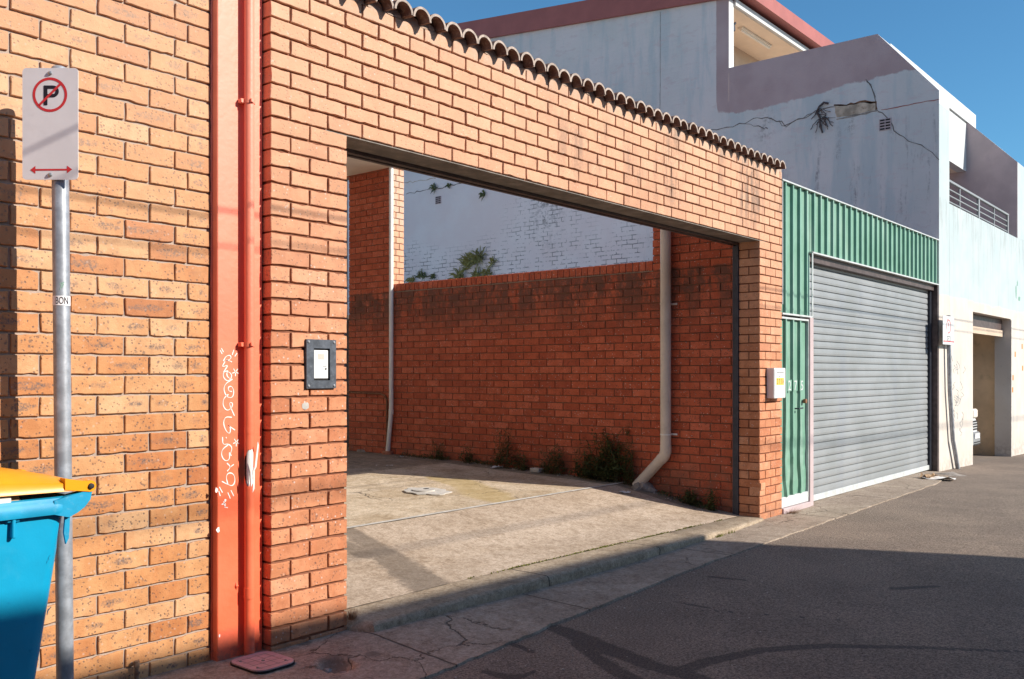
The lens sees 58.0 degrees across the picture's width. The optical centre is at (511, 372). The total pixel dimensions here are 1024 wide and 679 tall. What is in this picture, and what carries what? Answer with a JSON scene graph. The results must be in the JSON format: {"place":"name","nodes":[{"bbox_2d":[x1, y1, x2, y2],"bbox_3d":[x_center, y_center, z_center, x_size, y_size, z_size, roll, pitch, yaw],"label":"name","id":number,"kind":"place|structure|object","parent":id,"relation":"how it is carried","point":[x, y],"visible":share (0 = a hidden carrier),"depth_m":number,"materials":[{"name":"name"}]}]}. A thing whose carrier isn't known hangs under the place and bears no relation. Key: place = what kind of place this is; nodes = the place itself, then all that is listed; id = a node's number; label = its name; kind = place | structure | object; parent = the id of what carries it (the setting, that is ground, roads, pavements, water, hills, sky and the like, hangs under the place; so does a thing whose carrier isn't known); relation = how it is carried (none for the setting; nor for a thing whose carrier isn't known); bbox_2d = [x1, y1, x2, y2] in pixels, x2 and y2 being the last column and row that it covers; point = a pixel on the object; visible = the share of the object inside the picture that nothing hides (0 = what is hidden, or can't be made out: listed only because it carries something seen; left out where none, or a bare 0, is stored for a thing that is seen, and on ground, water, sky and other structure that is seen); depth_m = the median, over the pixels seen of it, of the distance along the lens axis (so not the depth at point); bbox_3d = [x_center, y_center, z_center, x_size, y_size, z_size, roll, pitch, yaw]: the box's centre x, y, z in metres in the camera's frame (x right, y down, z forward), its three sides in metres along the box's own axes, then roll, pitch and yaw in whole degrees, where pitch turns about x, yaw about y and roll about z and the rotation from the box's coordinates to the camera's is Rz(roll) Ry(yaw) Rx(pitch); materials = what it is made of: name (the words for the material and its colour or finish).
{"place":"outdoors","nodes":[
{"label":"outdoors","id":0,"kind":"place"},
{"bbox_2d":[344,447,619,528],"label":"yard slab","id":1,"kind":"structure","parent":0,"point":[374,493],"depth_m":9.83,"materials":[{"name":"concrete"}]},
{"bbox_2d":[344,0,403,449],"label":"building","id":2,"kind":"structure","parent":1,"relation":"on","point":[369,227],"depth_m":13.01,"materials":[{"name":"red brick"}]},
{"bbox_2d":[347,391,387,450],"bbox_3d":[-2.092,0.689,13.106,0.956,0.850,0.028,0,0,40],"label":"conduit","id":3,"kind":"object","parent":2,"relation":"attached to","point":[382,394],"visible":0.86,"depth_m":12.81,"materials":[{"name":"metal"}]},
{"bbox_2d":[382,0,393,454],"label":"drain pipe","id":4,"kind":"object","parent":2,"relation":"attached to","point":[389,432],"visible":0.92,"depth_m":12.69,"materials":[{"name":"white plastic"}]},
{"bbox_2d":[404,487,451,494],"bbox_3d":[-0.856,1.178,9.240,0.531,0.035,0.426,0,0,40],"label":"manhole","id":5,"kind":"object","parent":1,"relation":"on","point":[425,491],"visible":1,"depth_m":9.16,"materials":[{"name":"metal"}]},
{"bbox_2d":[429,438,444,459],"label":"weed","id":6,"kind":"object","parent":1,"relation":"on","point":[438,454],"visible":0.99,"depth_m":12.06,"materials":[{"name":"green plant"}]},
{"bbox_2d":[457,444,475,462],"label":"weed","id":7,"kind":"object","parent":1,"relation":"on","point":[467,457],"visible":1,"depth_m":11.72,"materials":[{"name":"green plant"}]},
{"bbox_2d":[347,481,624,527],"bbox_3d":[-0.539,1.215,8.151,0.045,0.007,5.665,0,0,40],"label":"slab joint","id":8,"kind":"object","parent":1,"relation":"on","point":[479,505],"visible":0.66,"depth_m":8.40,"materials":[{"name":"concrete"}]},
{"bbox_2d":[490,429,518,468],"bbox_3d":[-0.145,0.911,11.358,0.468,0.520,0.242,0,0,40],"label":"weed","id":9,"kind":"object","parent":1,"relation":"on","point":[498,461],"visible":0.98,"depth_m":11.33,"materials":[{"name":"green plant"}]},
{"bbox_2d":[508,451,529,469],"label":"weed","id":10,"kind":"object","parent":1,"relation":"on","point":[521,460],"visible":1,"depth_m":11.15,"materials":[{"name":"green plant"}]},
{"bbox_2d":[530,467,543,472],"bbox_3d":[0.296,1.158,11.000,0.140,0.050,0.110,0,0,40],"label":"brick piece","id":11,"kind":"object","parent":1,"relation":"on","point":[536,470],"visible":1,"depth_m":10.95,"materials":[{"name":"concrete"}]},
{"bbox_2d":[349,228,733,519],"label":"yard wall","id":12,"kind":"structure","parent":1,"relation":"on","point":[565,359],"depth_m":10.92,"materials":[{"name":"red brick"}]},
{"bbox_2d":[632,229,676,484],"bbox_3d":[1.536,-0.392,10.018,0.506,3.355,0.138,0,0,40],"label":"downpipe","id":13,"kind":"object","parent":12,"relation":"attached to","point":[655,465],"visible":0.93,"depth_m":9.87,"materials":[{"name":"beige plastic"}]},
{"bbox_2d":[535,444,567,474],"bbox_3d":[0.462,1.014,10.855,0.512,0.367,0.227,0,0,40],"label":"weed","id":14,"kind":"object","parent":1,"relation":"on","point":[549,466],"visible":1,"depth_m":10.83,"materials":[{"name":"green plant"}]},
{"bbox_2d":[396,452,707,508],"bbox_3d":[0.247,1.242,11.025,4.747,0.354,0.291,0,0,40],"label":"ground cover","id":15,"kind":"object","parent":1,"relation":"on","point":[484,463],"visible":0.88,"depth_m":11.50,"materials":[{"name":"green plant"}]},
{"bbox_2d":[568,437,594,478],"bbox_3d":[0.816,0.973,10.577,0.429,0.488,0.244,0,0,40],"label":"weed","id":16,"kind":"object","parent":1,"relation":"on","point":[577,466],"visible":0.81,"depth_m":10.58,"materials":[{"name":"green plant"}]},
{"bbox_2d":[576,429,630,482],"bbox_3d":[1.010,0.925,10.364,0.742,0.606,0.333,0,0,40],"label":"weed","id":17,"kind":"object","parent":1,"relation":"on","point":[613,471],"visible":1,"depth_m":10.34,"materials":[{"name":"green plant"}]},
{"bbox_2d":[344,483,740,635],"bbox_3d":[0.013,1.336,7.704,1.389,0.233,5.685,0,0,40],"label":"yard slab","id":18,"kind":"structure","parent":0,"point":[386,560],"depth_m":7.53,"materials":[{"name":"concrete"}]},
{"bbox_2d":[619,438,634,485],"bbox_3d":[1.275,0.980,10.220,0.225,0.534,0.186,0,0,40],"label":"weed","id":19,"kind":"object","parent":18,"relation":"on","point":[627,476],"visible":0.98,"depth_m":10.19,"materials":[{"name":"green plant"}]},
{"bbox_2d":[631,482,640,490],"bbox_3d":[1.382,1.256,10.071,0.171,0.136,0.154,0,0,-14],"label":"rubble","id":20,"kind":"object","parent":18,"relation":"on","point":[636,486],"visible":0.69,"depth_m":10.01,"materials":[{"name":"grey stone"}]},
{"bbox_2d":[639,482,654,490],"bbox_3d":[1.425,1.265,10.110,0.212,0.170,0.226,0,0,-38],"label":"rubble","id":21,"kind":"object","parent":18,"relation":"on","point":[644,486],"visible":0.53,"depth_m":10.02,"materials":[{"name":"grey stone"}]},
{"bbox_2d":[646,487,656,492],"bbox_3d":[1.518,1.281,10.035,0.129,0.088,0.111,0,0,15],"label":"rubble","id":22,"kind":"object","parent":18,"relation":"on","point":[652,490],"visible":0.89,"depth_m":10.00,"materials":[{"name":"grey stone"}]},
{"bbox_2d":[348,0,1023,471],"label":"rendered building","id":23,"kind":"structure","parent":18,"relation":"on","point":[902,140],"depth_m":17.10,"materials":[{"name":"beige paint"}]},
{"bbox_2d":[404,276,414,282],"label":"wall plant","id":24,"kind":"object","parent":23,"relation":"attached to","point":[409,279],"depth_m":21.48,"materials":[{"name":"green plant"}]},
{"bbox_2d":[413,269,426,279],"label":"wall plant","id":25,"kind":"object","parent":23,"relation":"attached to","point":[419,275],"depth_m":21.25,"materials":[{"name":"green plant"}]},
{"bbox_2d":[427,274,435,280],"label":"wall plant","id":26,"kind":"object","parent":23,"relation":"attached to","point":[432,276],"depth_m":21.02,"materials":[{"name":"green plant"}]},
{"bbox_2d":[429,183,437,193],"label":"wall plant","id":27,"kind":"object","parent":23,"relation":"attached to","point":[433,186],"depth_m":21.00,"materials":[{"name":"green plant"}]},
{"bbox_2d":[447,267,464,278],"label":"wall plant","id":28,"kind":"object","parent":23,"relation":"attached to","point":[457,275],"depth_m":20.51,"materials":[{"name":"green plant"}]},
{"bbox_2d":[457,252,473,276],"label":"wall plant","id":29,"kind":"object","parent":23,"relation":"attached to","point":[464,262],"depth_m":20.34,"materials":[{"name":"green plant"}]},
{"bbox_2d":[468,266,480,276],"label":"wall plant","id":30,"kind":"object","parent":23,"relation":"attached to","point":[474,274],"depth_m":20.16,"materials":[{"name":"green plant"}]},
{"bbox_2d":[464,246,487,272],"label":"wall plant","id":31,"kind":"object","parent":23,"relation":"attached to","point":[477,259],"depth_m":20.12,"materials":[{"name":"green plant"}]},
{"bbox_2d":[478,190,484,200],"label":"wall plant","id":32,"kind":"object","parent":23,"relation":"attached to","point":[482,194],"depth_m":20.04,"materials":[{"name":"green plant"}]},
{"bbox_2d":[477,265,492,275],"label":"wall plant","id":33,"kind":"object","parent":23,"relation":"attached to","point":[486,272],"depth_m":19.98,"materials":[{"name":"green plant"}]},
{"bbox_2d":[488,256,497,268],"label":"wall plant","id":34,"kind":"object","parent":23,"relation":"attached to","point":[491,260],"depth_m":19.88,"materials":[{"name":"green plant"}]},
{"bbox_2d":[810,101,833,132],"bbox_3d":[5.120,-4.219,15.253,0.401,0.512,0.060,0,0,40],"label":"dead creeper","id":35,"kind":"object","parent":23,"relation":"attached to","point":[819,120],"visible":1,"depth_m":15.26,"materials":[{"name":"brown plant"}]},
{"bbox_2d":[679,489,703,507],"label":"weed","id":36,"kind":"object","parent":18,"relation":"on","point":[689,499],"visible":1,"depth_m":9.67,"materials":[{"name":"green plant"}]},
{"bbox_2d":[704,489,719,510],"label":"weed","id":37,"kind":"object","parent":18,"relation":"on","point":[710,503],"visible":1,"depth_m":9.53,"materials":[{"name":"green plant"}]},
{"bbox_2d":[142,471,947,678],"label":"footpath","id":38,"kind":"structure","parent":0,"point":[425,648],"depth_m":5.46,"materials":[{"name":"concrete"}]},
{"bbox_2d":[0,467,95,678],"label":"wheelie bin","id":39,"kind":"object","parent":38,"relation":"on","point":[30,521],"visible":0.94,"depth_m":3.16,"materials":[{"name":"blue plastic"}]},
{"bbox_2d":[0,496,10,503],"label":"paper bag","id":40,"kind":"object","parent":39,"relation":"on","point":[5,499],"visible":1,"depth_m":3.08,"materials":[{"name":"white paper"}]},
{"bbox_2d":[3,496,20,500],"bbox_3d":[-1.826,0.454,3.126,0.240,0.072,0.225,0,0,40],"label":"cardboard box","id":41,"kind":"object","parent":39,"relation":"in","point":[15,498],"visible":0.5,"depth_m":3.12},
{"bbox_2d":[22,65,77,678],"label":"parking sign","id":42,"kind":"object","parent":38,"relation":"on","point":[49,123],"visible":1,"depth_m":3.79,"materials":[{"name":"metal"}]},
{"bbox_2d":[0,0,209,678],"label":"brick building","id":43,"kind":"structure","parent":38,"relation":"on","point":[139,195],"depth_m":4.30,"materials":[{"name":"orange brick"}]},
{"bbox_2d":[134,660,139,678],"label":"pipe stub","id":44,"kind":"object","parent":38,"relation":"on","point":[136,668],"visible":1,"depth_m":4.31,"materials":[{"name":"grey metal"}]},
{"bbox_2d":[209,0,261,661],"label":"painted pillar","id":45,"kind":"structure","parent":38,"relation":"on","point":[235,357],"depth_m":4.69,"materials":[{"name":"red metal"}]},
{"bbox_2d":[230,651,294,673],"bbox_3d":[-1.240,1.435,4.593,0.280,0.018,0.246,0,0,40],"label":"access cover","id":46,"kind":"object","parent":38,"relation":"on","point":[262,662],"visible":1,"depth_m":4.56,"materials":[{"name":"pink plastic"}]},
{"bbox_2d":[262,0,785,650],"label":"brick gateway","id":47,"kind":"object","parent":38,"relation":"on","point":[402,84],"visible":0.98,"depth_m":5.55,"materials":[{"name":"brick"}]},
{"bbox_2d":[304,339,335,388],"bbox_3d":[-1.040,-0.049,5.024,0.025,0.265,0.201,0,0,40],"label":"intercom","id":48,"kind":"object","parent":47,"relation":"attached to","point":[320,367],"visible":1,"depth_m":5.01,"materials":[{"name":"metal"}]},
{"bbox_2d":[767,368,784,397],"bbox_3d":[2.709,0.104,9.465,0.091,0.308,0.273,0,0,40],"label":"mailbox","id":49,"kind":"object","parent":47,"relation":"attached to","point":[775,382],"visible":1,"depth_m":9.38,"materials":[{"name":"paint"}]},
{"bbox_2d":[775,369,784,396],"bbox_3d":[2.741,0.105,9.438,0.007,0.286,0.253,0,0,40],"label":"door","id":50,"kind":"structure","parent":49,"relation":"in","point":[779,373],"depth_m":9.43,"materials":[{"name":"paint"}]},
{"bbox_2d":[344,516,763,631],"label":"kerb","id":51,"kind":"structure","parent":38,"relation":"on","point":[410,607],"depth_m":6.30,"materials":[{"name":"concrete"}]},
{"bbox_2d":[345,606,359,620],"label":"dry grass tuft","id":52,"kind":"object","parent":51,"relation":"on","point":[351,616],"visible":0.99,"depth_m":5.18,"materials":[{"name":"brown plant"}]},
{"bbox_2d":[467,519,734,578],"bbox_3d":[1.006,1.431,7.565,0.369,0.099,3.702,0,0,40],"label":"moss","id":53,"kind":"object","parent":51,"relation":"on","point":[610,545],"visible":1,"depth_m":7.53,"materials":[{"name":"green plant"}]},
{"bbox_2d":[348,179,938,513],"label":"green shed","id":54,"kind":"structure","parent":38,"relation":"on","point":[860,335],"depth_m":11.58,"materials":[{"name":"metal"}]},
{"bbox_2d":[780,316,808,507],"bbox_3d":[3.054,0.414,9.957,0.093,2.012,0.741,0,0,40],"label":"door","id":55,"kind":"structure","parent":54,"relation":"in","point":[795,334],"depth_m":10.03,"materials":[{"name":"green metal"}]},
{"bbox_2d":[787,507,800,513],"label":"dry grass tuft","id":56,"kind":"object","parent":38,"relation":"on","point":[794,511],"visible":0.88,"depth_m":9.77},
{"bbox_2d":[920,472,937,477],"bbox_3d":[5.856,1.432,12.973,0.220,0.081,0.200,0,0,-44],"label":"cardboard scrap","id":57,"kind":"object","parent":38,"relation":"on","point":[928,475],"visible":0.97,"depth_m":12.93,"materials":[{"name":"brown cardboard"}]},
{"bbox_2d":[922,476,955,478],"bbox_3d":[5.947,1.453,12.867,0.420,0.045,0.220,0,0,28],"label":"paper sheet","id":58,"kind":"object","parent":38,"relation":"on","point":[935,477],"visible":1,"depth_m":12.85,"materials":[{"name":"white paper"}]},
{"bbox_2d":[406,0,1023,166],"label":"sky","id":59,"kind":"structure","parent":0,"point":[973,49],"materials":[{"name":"blue"}]},
{"bbox_2d":[427,454,1023,678],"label":"road","id":60,"kind":"structure","parent":0,"point":[903,605],"depth_m":5.79,"materials":[{"name":"grey asphalt"}]},
{"bbox_2d":[395,456,979,677],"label":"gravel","id":61,"kind":"structure","parent":60,"relation":"on","point":[715,557],"depth_m":7.59,"materials":[{"name":"grey gravel"}]},
{"bbox_2d":[934,472,965,475],"bbox_3d":[6.418,1.529,13.569,0.494,0.147,0.546,0,0,40],"label":"asphalt lump","id":62,"kind":"object","parent":60,"relation":"on","point":[951,473],"visible":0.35,"depth_m":13.48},
{"bbox_2d":[943,315,959,468],"bbox_3d":[6.804,0.334,14.353,0.074,2.458,1.027,0,0,40],"label":"parking sign","id":63,"kind":"object","parent":60,"relation":"on","point":[948,330],"visible":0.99,"depth_m":14.34,"materials":[{"name":"metal"}]},
{"bbox_2d":[973,454,1004,463],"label":"garage floor","id":64,"kind":"structure","parent":0,"point":[979,458],"depth_m":17.32,"materials":[{"name":"concrete"}]},
{"bbox_2d":[973,409,979,445],"bbox_3d":[6.803,0.616,18.620,4.464,1.950,1.740,0,0,40],"label":"van","id":65,"kind":"object","parent":64,"relation":"on","point":[976,437],"visible":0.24,"depth_m":17.69,"materials":[{"name":"white metal"}]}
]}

